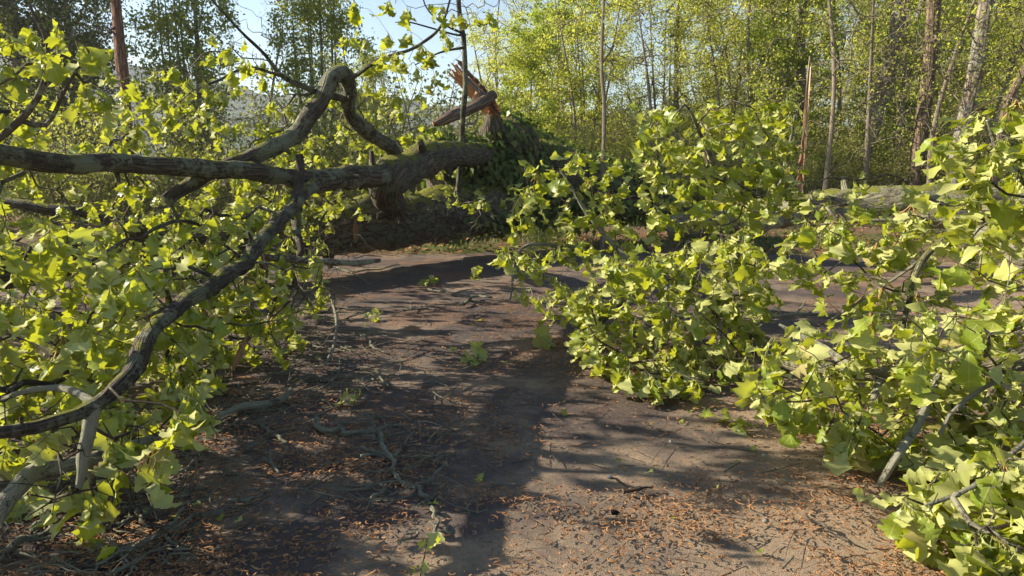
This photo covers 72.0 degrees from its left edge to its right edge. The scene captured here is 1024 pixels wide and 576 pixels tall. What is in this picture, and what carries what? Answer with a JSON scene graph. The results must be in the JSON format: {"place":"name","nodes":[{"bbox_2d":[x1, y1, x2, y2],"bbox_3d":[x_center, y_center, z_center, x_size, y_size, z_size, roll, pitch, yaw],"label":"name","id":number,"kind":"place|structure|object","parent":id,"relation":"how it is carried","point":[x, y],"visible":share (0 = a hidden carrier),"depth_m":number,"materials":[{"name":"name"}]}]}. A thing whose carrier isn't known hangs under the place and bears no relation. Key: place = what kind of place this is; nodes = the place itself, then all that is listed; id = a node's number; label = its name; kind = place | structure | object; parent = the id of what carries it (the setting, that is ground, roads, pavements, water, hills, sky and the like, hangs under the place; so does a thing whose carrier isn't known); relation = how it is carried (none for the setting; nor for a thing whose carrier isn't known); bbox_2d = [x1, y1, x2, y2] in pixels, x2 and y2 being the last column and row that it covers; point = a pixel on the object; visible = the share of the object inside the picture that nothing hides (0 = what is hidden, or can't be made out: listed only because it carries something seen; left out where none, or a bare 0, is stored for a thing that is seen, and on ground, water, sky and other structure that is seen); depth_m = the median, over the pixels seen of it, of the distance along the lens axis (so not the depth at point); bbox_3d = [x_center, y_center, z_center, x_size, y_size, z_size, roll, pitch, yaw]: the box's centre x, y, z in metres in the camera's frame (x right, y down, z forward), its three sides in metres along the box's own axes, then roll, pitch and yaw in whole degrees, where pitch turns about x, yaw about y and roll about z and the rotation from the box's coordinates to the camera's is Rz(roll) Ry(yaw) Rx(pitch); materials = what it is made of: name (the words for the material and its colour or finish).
{"place":"outdoors","nodes":[
{"label":"outdoors","id":0,"kind":"place"},
{"bbox_2d":[0,32,743,157],"bbox_3d":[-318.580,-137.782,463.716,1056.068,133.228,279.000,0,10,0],"label":"hill","id":1,"kind":"structure","parent":0,"point":[250,115],"depth_m":519.76,"materials":[{"name":"green plant"}]},
{"bbox_2d":[0,249,1023,575],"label":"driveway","id":2,"kind":"structure","parent":0,"point":[454,275],"depth_m":3.99,"materials":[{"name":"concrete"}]},
{"bbox_2d":[0,518,55,562],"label":"fallen stick","id":3,"kind":"object","parent":2,"relation":"on","point":[14,542],"visible":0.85,"depth_m":3.00,"materials":[{"name":"grey wood"}]},
{"bbox_2d":[60,519,107,550],"bbox_3d":[-1.871,1.069,3.103,0.194,0.154,0.336,-4,11,-23],"label":"leaf spray","id":4,"kind":"object","parent":2,"relation":"on","point":[91,540],"visible":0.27,"depth_m":3.01,"materials":[{"name":"green plant"}]},
{"bbox_2d":[104,491,175,530],"bbox_3d":[-1.758,1.031,3.301,0.183,0.046,0.349,7,12,35],"label":"fallen stick","id":5,"kind":"object","parent":2,"relation":"on","point":[110,526],"visible":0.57,"depth_m":3.20,"materials":[{"name":"grey wood"}]},
{"bbox_2d":[111,477,181,555],"bbox_3d":[-1.769,1.014,3.278,0.171,0.074,1.081,-9,13,-41],"label":"fallen stick","id":6,"kind":"object","parent":2,"relation":"on","point":[142,521],"visible":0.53,"depth_m":3.13,"materials":[{"name":"wood"}]},
{"bbox_2d":[113,500,195,560],"bbox_3d":[-1.558,1.066,3.102,0.114,0.049,0.485,3,10,17],"label":"fallen stick","id":7,"kind":"object","parent":2,"relation":"on","point":[145,540],"visible":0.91,"depth_m":3.10,"materials":[{"name":"wood"}]},
{"bbox_2d":[0,277,513,575],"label":"broken twigs","id":8,"kind":"object","parent":2,"relation":"on","point":[121,555],"visible":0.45,"depth_m":3.66,"materials":[{"name":"brown wood"}]},
{"bbox_2d":[313,416,401,439],"bbox_3d":[-0.983,0.852,4.318,0.581,0.069,0.241,3,10,18],"label":"fallen stick","id":9,"kind":"object","parent":2,"relation":"on","point":[319,427],"visible":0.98,"depth_m":4.26,"materials":[{"name":"wood"}]},
{"bbox_2d":[349,429,447,499],"bbox_3d":[-0.550,0.934,3.861,0.403,0.050,0.936,-8,13,-39],"label":"fallen stick","id":10,"kind":"object","parent":2,"relation":"on","point":[386,453],"visible":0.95,"depth_m":3.90,"materials":[{"name":"wood"}]},
{"bbox_2d":[409,532,444,575],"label":"leaf spray","id":11,"kind":"object","parent":2,"relation":"on","point":[434,539],"visible":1,"depth_m":2.88,"materials":[{"name":"green plant"}]},
{"bbox_2d":[428,505,456,534],"bbox_3d":[-0.317,1.046,3.204,0.126,0.049,0.267,-3,10,-15],"label":"fallen stick","id":12,"kind":"object","parent":2,"relation":"on","point":[437,521],"visible":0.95,"depth_m":3.15,"materials":[{"name":"grey wood"}]},
{"bbox_2d":[121,307,804,552],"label":"leaf scraps","id":13,"kind":"object","parent":2,"relation":"on","point":[564,413],"visible":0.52,"depth_m":3.68,"materials":[{"name":"brown plant"}]},
{"bbox_2d":[460,341,491,366],"bbox_3d":[-0.302,0.557,5.798,0.252,0.199,0.254,-2,10,-11],"label":"leaf spray","id":14,"kind":"object","parent":2,"relation":"on","point":[476,349],"visible":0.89,"depth_m":5.85,"materials":[{"name":"green plant"}]},
{"bbox_2d":[0,311,1021,575],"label":"grit","id":15,"kind":"object","parent":2,"relation":"on","point":[534,501],"visible":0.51,"depth_m":3.48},
{"bbox_2d":[0,288,1022,575],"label":"twig litter","id":16,"kind":"object","parent":2,"relation":"on","point":[424,466],"visible":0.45,"depth_m":3.73,"materials":[{"name":"brown plant"}]},
{"bbox_2d":[0,283,1023,575],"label":"catkins","id":17,"kind":"object","parent":2,"relation":"on","point":[404,505],"visible":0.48,"depth_m":3.42,"materials":[{"name":"brown plant"}]},
{"bbox_2d":[532,325,559,349],"bbox_3d":[0.295,0.481,6.317,0.231,0.267,0.297,-5,11,-27],"label":"leaf spray","id":18,"kind":"object","parent":2,"relation":"on","point":[542,338],"visible":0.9,"depth_m":6.31,"materials":[{"name":"green plant"}]},
{"bbox_2d":[481,75,863,405],"bbox_3d":[1.839,-0.916,7.779,3.205,2.474,6.724,6,12,32],"label":"fallen branch","id":19,"kind":"object","parent":2,"relation":"on","point":[641,280],"visible":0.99,"depth_m":6.13,"materials":[{"name":"green plant"}]},
{"bbox_2d":[700,408,760,436],"bbox_3d":[1.364,0.847,4.431,0.356,0.188,0.196,8,13,39],"label":"leaf spray","id":20,"kind":"object","parent":2,"relation":"on","point":[741,423],"visible":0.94,"depth_m":4.42,"materials":[{"name":"green plant"}]},
{"bbox_2d":[771,300,849,319],"bbox_3d":[3.116,0.242,7.738,0.868,0.075,0.761,0,10,0],"label":"fallen stick","id":21,"kind":"object","parent":2,"relation":"on","point":[797,313],"visible":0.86,"depth_m":7.54,"materials":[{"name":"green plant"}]},
{"bbox_2d":[716,256,1023,575],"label":"fallen branch","id":22,"kind":"object","parent":2,"relation":"on","point":[988,540],"visible":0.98,"depth_m":3.49,"materials":[{"name":"green plant"}]},
{"bbox_2d":[762,66,1023,346],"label":"fallen branch","id":23,"kind":"object","parent":2,"relation":"on","point":[1005,221],"visible":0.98,"depth_m":4.69,"materials":[{"name":"green plant"}]},
{"bbox_2d":[0,128,1023,262],"bbox_3d":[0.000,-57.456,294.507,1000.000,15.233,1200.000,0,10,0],"label":"ground","id":24,"kind":"structure","parent":0,"point":[872,231],"depth_m":15.07,"materials":[{"name":"soil"}]},
{"bbox_2d":[0,79,97,229],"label":"shrub","id":25,"kind":"object","parent":24,"relation":"on","point":[42,184],"visible":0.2,"depth_m":17.88,"materials":[{"name":"green plant"}]},
{"bbox_2d":[0,0,123,177],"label":"evergreen tree","id":26,"kind":"object","parent":24,"relation":"on","point":[10,18],"visible":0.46,"depth_m":22.82,"materials":[{"name":"green plant"}]},
{"bbox_2d":[4,0,139,185],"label":"evergreen tree","id":27,"kind":"object","parent":24,"relation":"on","point":[106,37],"visible":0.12,"depth_m":31.59,"materials":[{"name":"green plant"}]},
{"bbox_2d":[0,73,163,223],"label":"shrub","id":28,"kind":"object","parent":24,"relation":"on","point":[91,182],"visible":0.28,"depth_m":18.34,"materials":[{"name":"green plant"}]},
{"bbox_2d":[75,0,138,216],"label":"pine tree","id":29,"kind":"object","parent":24,"relation":"on","point":[117,28],"visible":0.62,"depth_m":19.07,"materials":[{"name":"brown plant"}]},
{"bbox_2d":[51,81,231,220],"bbox_3d":[-10.128,-3.668,19.680,4.296,4.206,4.127,4,11,21],"label":"shrub","id":30,"kind":"object","parent":24,"relation":"on","point":[165,183],"visible":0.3,"depth_m":19.13,"materials":[{"name":"green plant"}]},
{"bbox_2d":[109,0,249,193],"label":"leafy tree","id":31,"kind":"object","parent":24,"relation":"on","point":[166,20],"visible":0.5,"depth_m":22.62,"materials":[{"name":"green plant"}]},
{"bbox_2d":[151,71,321,213],"bbox_3d":[-8.375,-4.157,21.588,4.873,4.552,4.507,6,12,32],"label":"shrub","id":32,"kind":"object","parent":24,"relation":"on","point":[227,187],"visible":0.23,"depth_m":21.00,"materials":[{"name":"green plant"}]},
{"bbox_2d":[213,0,314,191],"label":"tree","id":33,"kind":"object","parent":24,"relation":"on","point":[273,80],"visible":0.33,"depth_m":28.87,"materials":[{"name":"green plant"}]},
{"bbox_2d":[0,0,555,572],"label":"fallen oak","id":34,"kind":"object","parent":24,"relation":"on","point":[292,236],"visible":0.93,"depth_m":5.23,"materials":[{"name":"green plant"}]},
{"bbox_2d":[217,77,366,215],"bbox_3d":[-6.245,-3.999,20.620,4.507,4.552,4.873,2,10,12],"label":"shrub","id":35,"kind":"object","parent":24,"relation":"on","point":[310,198],"visible":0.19,"depth_m":19.83,"materials":[{"name":"green plant"}]},
{"bbox_2d":[259,0,379,199],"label":"leafy tree","id":36,"kind":"object","parent":24,"relation":"on","point":[304,11],"visible":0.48,"depth_m":23.52,"materials":[{"name":"green plant"}]},
{"bbox_2d":[351,48,394,163],"bbox_3d":[-6.363,-7.647,32.188,2.556,6.352,2.449,1,10,8],"label":"leafy tree","id":37,"kind":"object","parent":24,"relation":"on","point":[380,76],"visible":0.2,"depth_m":31.60,"materials":[{"name":"green plant"}]},
{"bbox_2d":[302,37,460,206],"bbox_3d":[-4.055,-4.552,21.515,5.622,5.252,5.201,-1,10,-3],"label":"shrub","id":38,"kind":"object","parent":24,"relation":"on","point":[333,113],"visible":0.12,"depth_m":20.84,"materials":[{"name":"green plant"}]},
{"bbox_2d":[331,47,515,198],"bbox_3d":[-2.282,-4.135,19.601,5.622,5.252,5.201,8,12,37],"label":"shrub","id":39,"kind":"object","parent":24,"relation":"on","point":[394,134],"visible":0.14,"depth_m":19.12,"materials":[{"name":"green plant"}]},
{"bbox_2d":[446,0,529,136],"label":"tree","id":40,"kind":"object","parent":24,"relation":"on","point":[485,46],"visible":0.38,"depth_m":28.58,"materials":[{"name":"green plant"}]},
{"bbox_2d":[456,21,555,131],"bbox_3d":[-0.258,-6.641,26.171,3.634,6.273,3.878,5,11,26],"label":"woodland tree","id":41,"kind":"object","parent":24,"relation":"on","point":[495,40],"visible":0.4,"depth_m":25.57,"materials":[{"name":"green plant"}]},
{"bbox_2d":[466,0,556,125],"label":"woodland tree","id":42,"kind":"object","parent":24,"relation":"on","point":[509,31],"visible":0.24,"depth_m":32.86,"materials":[{"name":"green plant"}]},
{"bbox_2d":[495,19,572,142],"bbox_3d":[0.668,-6.877,26.789,3.221,6.385,3.552,0,10,0],"label":"woodland tree","id":43,"kind":"object","parent":24,"relation":"on","point":[536,32],"visible":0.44,"depth_m":26.05,"materials":[{"name":"green plant"}]},
{"bbox_2d":[495,0,574,119],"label":"woodland tree","id":44,"kind":"object","parent":24,"relation":"on","point":[540,37],"visible":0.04,"depth_m":41.12,"materials":[{"name":"green plant"}]},
{"bbox_2d":[498,0,610,145],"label":"woodland tree","id":45,"kind":"object","parent":24,"relation":"on","point":[536,14],"visible":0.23,"depth_m":29.30,"materials":[{"name":"green plant"}]},
{"bbox_2d":[421,59,690,236],"bbox_3d":[1.014,-2.579,14.001,6.296,3.420,1.826,-6,11,-30],"label":"broken trunk","id":46,"kind":"object","parent":24,"relation":"on","point":[516,138],"visible":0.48,"depth_m":12.82,"materials":[{"name":"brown plant"}]},
{"bbox_2d":[520,0,626,148],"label":"woodland tree","id":47,"kind":"object","parent":24,"relation":"on","point":[575,123],"visible":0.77,"depth_m":24.10,"materials":[{"name":"green plant"}]},
{"bbox_2d":[530,0,648,161],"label":"woodland tree","id":48,"kind":"object","parent":24,"relation":"on","point":[591,114],"visible":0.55,"depth_m":24.38,"materials":[{"name":"green plant"}]},
{"bbox_2d":[544,90,634,165],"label":"shrub","id":49,"kind":"object","parent":24,"relation":"on","point":[597,125],"visible":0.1,"depth_m":28.34,"materials":[{"name":"green plant"}]},
{"bbox_2d":[539,0,671,250],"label":"sapling","id":50,"kind":"object","parent":24,"relation":"on","point":[602,241],"visible":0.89,"depth_m":12.93,"materials":[{"name":"brown plant"}]},
{"bbox_2d":[551,0,659,149],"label":"woodland tree","id":51,"kind":"object","parent":24,"relation":"on","point":[612,50],"visible":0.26,"depth_m":30.62,"materials":[{"name":"green plant"}]},
{"bbox_2d":[569,106,657,176],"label":"shrub","id":52,"kind":"object","parent":24,"relation":"on","point":[611,141],"visible":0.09,"depth_m":21.94,"materials":[{"name":"green plant"}]},
{"bbox_2d":[592,0,709,151],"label":"woodland tree","id":53,"kind":"object","parent":24,"relation":"on","point":[646,70],"visible":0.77,"depth_m":22.43,"materials":[{"name":"green plant"}]},
{"bbox_2d":[605,77,698,161],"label":"shrub","id":54,"kind":"object","parent":24,"relation":"on","point":[626,133],"visible":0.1,"depth_m":28.50,"materials":[{"name":"green plant"}]},
{"bbox_2d":[619,104,717,201],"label":"shrub","id":55,"kind":"object","parent":24,"relation":"on","point":[663,168],"visible":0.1,"depth_m":20.73,"materials":[{"name":"green plant"}]},
{"bbox_2d":[604,0,739,174],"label":"woodland tree","id":56,"kind":"object","parent":24,"relation":"on","point":[655,90],"visible":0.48,"depth_m":23.95,"materials":[{"name":"green plant"}]},
{"bbox_2d":[562,0,814,177],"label":"forest tree","id":57,"kind":"object","parent":24,"relation":"on","point":[675,100],"visible":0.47,"depth_m":23.66,"materials":[{"name":"green plant"}]},
{"bbox_2d":[659,0,725,127],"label":"woodland tree","id":58,"kind":"object","parent":24,"relation":"on","point":[699,27],"visible":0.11,"depth_m":47.91,"materials":[{"name":"green plant"}]},
{"bbox_2d":[366,214,1023,260],"bbox_3d":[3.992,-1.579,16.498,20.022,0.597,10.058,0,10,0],"label":"grass","id":59,"kind":"structure","parent":24,"relation":"on","point":[684,240],"depth_m":14.32,"materials":[{"name":"green plant"}]},
{"bbox_2d":[657,0,765,135],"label":"woodland tree","id":60,"kind":"object","parent":24,"relation":"on","point":[700,53],"visible":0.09,"depth_m":28.60,"materials":[{"name":"green plant"}]},
{"bbox_2d":[662,0,780,178],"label":"woodland tree","id":61,"kind":"object","parent":24,"relation":"on","point":[718,97],"visible":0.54,"depth_m":22.77,"materials":[{"name":"green plant"}]},
{"bbox_2d":[672,0,772,109],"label":"woodland tree","id":62,"kind":"object","parent":24,"relation":"on","point":[742,2],"visible":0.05,"depth_m":37.94,"materials":[{"name":"green plant"}]},
{"bbox_2d":[672,106,774,200],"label":"shrub","id":63,"kind":"object","parent":24,"relation":"on","point":[721,162],"visible":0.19,"depth_m":20.07,"materials":[{"name":"green plant"}]},
{"bbox_2d":[674,0,822,180],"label":"woodland tree","id":64,"kind":"object","parent":24,"relation":"on","point":[727,67],"visible":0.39,"depth_m":22.87,"materials":[{"name":"green plant"}]},
{"bbox_2d":[644,0,889,191],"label":"forest tree","id":65,"kind":"object","parent":24,"relation":"on","point":[748,44],"visible":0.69,"depth_m":21.71,"materials":[{"name":"green plant"}]},
{"bbox_2d":[713,104,834,198],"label":"shrub","id":66,"kind":"object","parent":24,"relation":"on","point":[809,167],"visible":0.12,"depth_m":19.90,"materials":[{"name":"green plant"}]},
{"bbox_2d":[719,0,857,163],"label":"woodland tree","id":67,"kind":"object","parent":24,"relation":"on","point":[782,70],"visible":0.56,"depth_m":21.63,"materials":[{"name":"green plant"}]},
{"bbox_2d":[727,0,852,185],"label":"woodland tree","id":68,"kind":"object","parent":24,"relation":"on","point":[771,35],"visible":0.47,"depth_m":21.78,"materials":[{"name":"green plant"}]},
{"bbox_2d":[736,0,851,136],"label":"woodland tree","id":69,"kind":"object","parent":24,"relation":"on","point":[826,60],"visible":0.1,"depth_m":27.89,"materials":[{"name":"green plant"}]},
{"bbox_2d":[655,0,936,178],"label":"forest tree","id":70,"kind":"object","parent":24,"relation":"on","point":[802,72],"visible":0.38,"depth_m":22.70,"materials":[{"name":"green plant"}]},
{"bbox_2d":[797,56,810,191],"bbox_3d":[7.100,-3.767,17.108,0.156,3.582,0.209,-7,12,-35],"label":"splintered stump","id":71,"kind":"object","parent":24,"relation":"on","point":[800,178],"visible":0.62,"depth_m":17.09,"materials":[{"name":"brown wood"}]},
{"bbox_2d":[761,89,855,179],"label":"shrub","id":72,"kind":"object","parent":24,"relation":"on","point":[820,132],"visible":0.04,"depth_m":26.65,"materials":[{"name":"green plant"}]},
{"bbox_2d":[760,0,878,122],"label":"woodland tree","id":73,"kind":"object","parent":24,"relation":"on","point":[839,54],"visible":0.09,"depth_m":35.75,"materials":[{"name":"green plant"}]},
{"bbox_2d":[763,0,909,187],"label":"woodland tree","id":74,"kind":"object","parent":24,"relation":"on","point":[839,103],"visible":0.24,"depth_m":22.40,"materials":[{"name":"green plant"}]},
{"bbox_2d":[791,116,884,193],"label":"shrub","id":75,"kind":"object","parent":24,"relation":"on","point":[850,171],"visible":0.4,"depth_m":20.44,"materials":[{"name":"green plant"}]},
{"bbox_2d":[666,180,1023,265],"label":"fallen log","id":76,"kind":"object","parent":24,"relation":"on","point":[893,194],"visible":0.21,"depth_m":10.88,"materials":[{"name":"grey wood"}]},
{"bbox_2d":[806,0,889,125],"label":"woodland tree","id":77,"kind":"object","parent":24,"relation":"on","point":[848,58],"visible":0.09,"depth_m":46.78,"materials":[{"name":"green plant"}]},
{"bbox_2d":[724,0,980,190],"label":"forest tree","id":78,"kind":"object","parent":24,"relation":"on","point":[832,51],"visible":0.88,"depth_m":18.21,"materials":[{"name":"green plant"}]},
{"bbox_2d":[807,76,940,184],"bbox_3d":[12.788,-5.623,25.660,4.507,4.552,4.873,-1,10,-3],"label":"shrub","id":79,"kind":"object","parent":24,"relation":"on","point":[848,118],"visible":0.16,"depth_m":25.26,"materials":[{"name":"green plant"}]},
{"bbox_2d":[829,126,926,188],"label":"shrub","id":80,"kind":"object","parent":24,"relation":"on","point":[888,181],"visible":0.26,"depth_m":20.28,"materials":[{"name":"green plant"}]},
{"bbox_2d":[802,0,964,184],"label":"woodland tree","id":81,"kind":"object","parent":24,"relation":"on","point":[868,120],"visible":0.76,"depth_m":19.42,"materials":[{"name":"bark"},{"name":"green leaf"}]},
{"bbox_2d":[810,0,962,139],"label":"woodland tree","id":82,"kind":"object","parent":24,"relation":"on","point":[864,58],"visible":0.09,"depth_m":26.96,"materials":[{"name":"green plant"}]},
{"bbox_2d":[837,12,941,183],"bbox_3d":[12.725,-6.179,23.786,3.316,5.960,3.006,3,10,18],"label":"woodland tree","id":83,"kind":"object","parent":24,"relation":"on","point":[907,104],"visible":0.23,"depth_m":23.41,"materials":[{"name":"green plant"}]},
{"bbox_2d":[762,0,1022,189],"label":"forest tree","id":84,"kind":"object","parent":24,"relation":"on","point":[880,99],"visible":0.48,"depth_m":21.00,"materials":[{"name":"green plant"}]},
{"bbox_2d":[773,0,1017,183],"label":"forest tree","id":85,"kind":"object","parent":24,"relation":"on","point":[920,4],"visible":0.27,"depth_m":23.86,"materials":[{"name":"green plant"}]},
{"bbox_2d":[840,0,964,160],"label":"woodland tree","id":86,"kind":"object","parent":24,"relation":"on","point":[883,32],"visible":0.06,"depth_m":35.17,"materials":[{"name":"green plant"}]},
{"bbox_2d":[848,0,978,150],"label":"woodland tree","id":87,"kind":"object","parent":24,"relation":"on","point":[915,7],"visible":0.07,"depth_m":26.60,"materials":[{"name":"green plant"}]},
{"bbox_2d":[838,0,991,184],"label":"woodland tree","id":88,"kind":"object","parent":24,"relation":"on","point":[902,104],"visible":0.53,"depth_m":20.70,"materials":[{"name":"green plant"}]},
{"bbox_2d":[857,73,980,183],"bbox_3d":[14.651,-5.627,25.392,4.654,4.557,4.471,7,12,35],"label":"shrub","id":89,"kind":"object","parent":24,"relation":"on","point":[929,132],"visible":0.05,"depth_m":24.89,"materials":[{"name":"green plant"}]},
{"bbox_2d":[833,0,1023,185],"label":"forest tree","id":90,"kind":"object","parent":24,"relation":"on","point":[920,138],"visible":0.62,"depth_m":19.29,"materials":[{"name":"green plant"}]},
{"bbox_2d":[881,116,983,189],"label":"shrub","id":91,"kind":"object","parent":24,"relation":"on","point":[924,174],"visible":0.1,"depth_m":20.11,"materials":[{"name":"green plant"}]},
{"bbox_2d":[853,0,1023,189],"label":"forest tree","id":92,"kind":"object","parent":24,"relation":"on","point":[982,45],"visible":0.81,"depth_m":18.15,"materials":[{"name":"green plant"}]},
{"bbox_2d":[858,0,1023,183],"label":"woodland tree","id":93,"kind":"object","parent":24,"relation":"on","point":[939,103],"visible":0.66,"depth_m":18.66,"materials":[{"name":"green plant"}]},
{"bbox_2d":[892,76,1023,180],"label":"shrub","id":94,"kind":"object","parent":24,"relation":"on","point":[975,137],"visible":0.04,"depth_m":23.79,"materials":[{"name":"green plant"}]},
{"bbox_2d":[893,0,1023,225],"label":"forest tree","id":95,"kind":"object","parent":24,"relation":"on","point":[1016,84],"visible":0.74,"depth_m":16.41,"materials":[{"name":"green plant"}]},
{"bbox_2d":[901,4,1015,135],"bbox_3d":[17.564,-7.679,28.103,4.088,7.058,4.362,3,10,18],"label":"woodland tree","id":96,"kind":"object","parent":24,"relation":"on","point":[969,31],"visible":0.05,"depth_m":27.23,"materials":[{"name":"green plant"}]},
{"bbox_2d":[908,0,1023,139],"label":"woodland tree","id":97,"kind":"object","parent":24,"relation":"on","point":[963,23],"visible":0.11,"depth_m":26.00,"materials":[{"name":"green plant"}]},
{"bbox_2d":[916,0,1023,151],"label":"woodland tree","id":98,"kind":"object","parent":24,"relation":"on","point":[998,106],"visible":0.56,"depth_m":18.30,"materials":[{"name":"green plant"}]},
{"bbox_2d":[925,132,1023,189],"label":"shrub","id":99,"kind":"object","parent":24,"relation":"on","point":[969,185],"visible":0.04,"depth_m":18.96,"materials":[{"name":"green plant"}]},
{"bbox_2d":[943,20,1023,167],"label":"woodland tree","id":100,"kind":"object","parent":24,"relation":"on","point":[1000,30],"visible":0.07,"depth_m":25.96,"materials":[{"name":"green plant"}]},
{"bbox_2d":[972,0,1023,146],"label":"woodland tree","id":101,"kind":"object","parent":24,"relation":"on","point":[1011,44],"visible":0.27,"depth_m":23.40,"materials":[{"name":"green plant"}]},
{"bbox_2d":[0,0,1023,126],"label":"sky","id":102,"kind":"structure","parent":0,"point":[421,15],"materials":[{"name":"white"}]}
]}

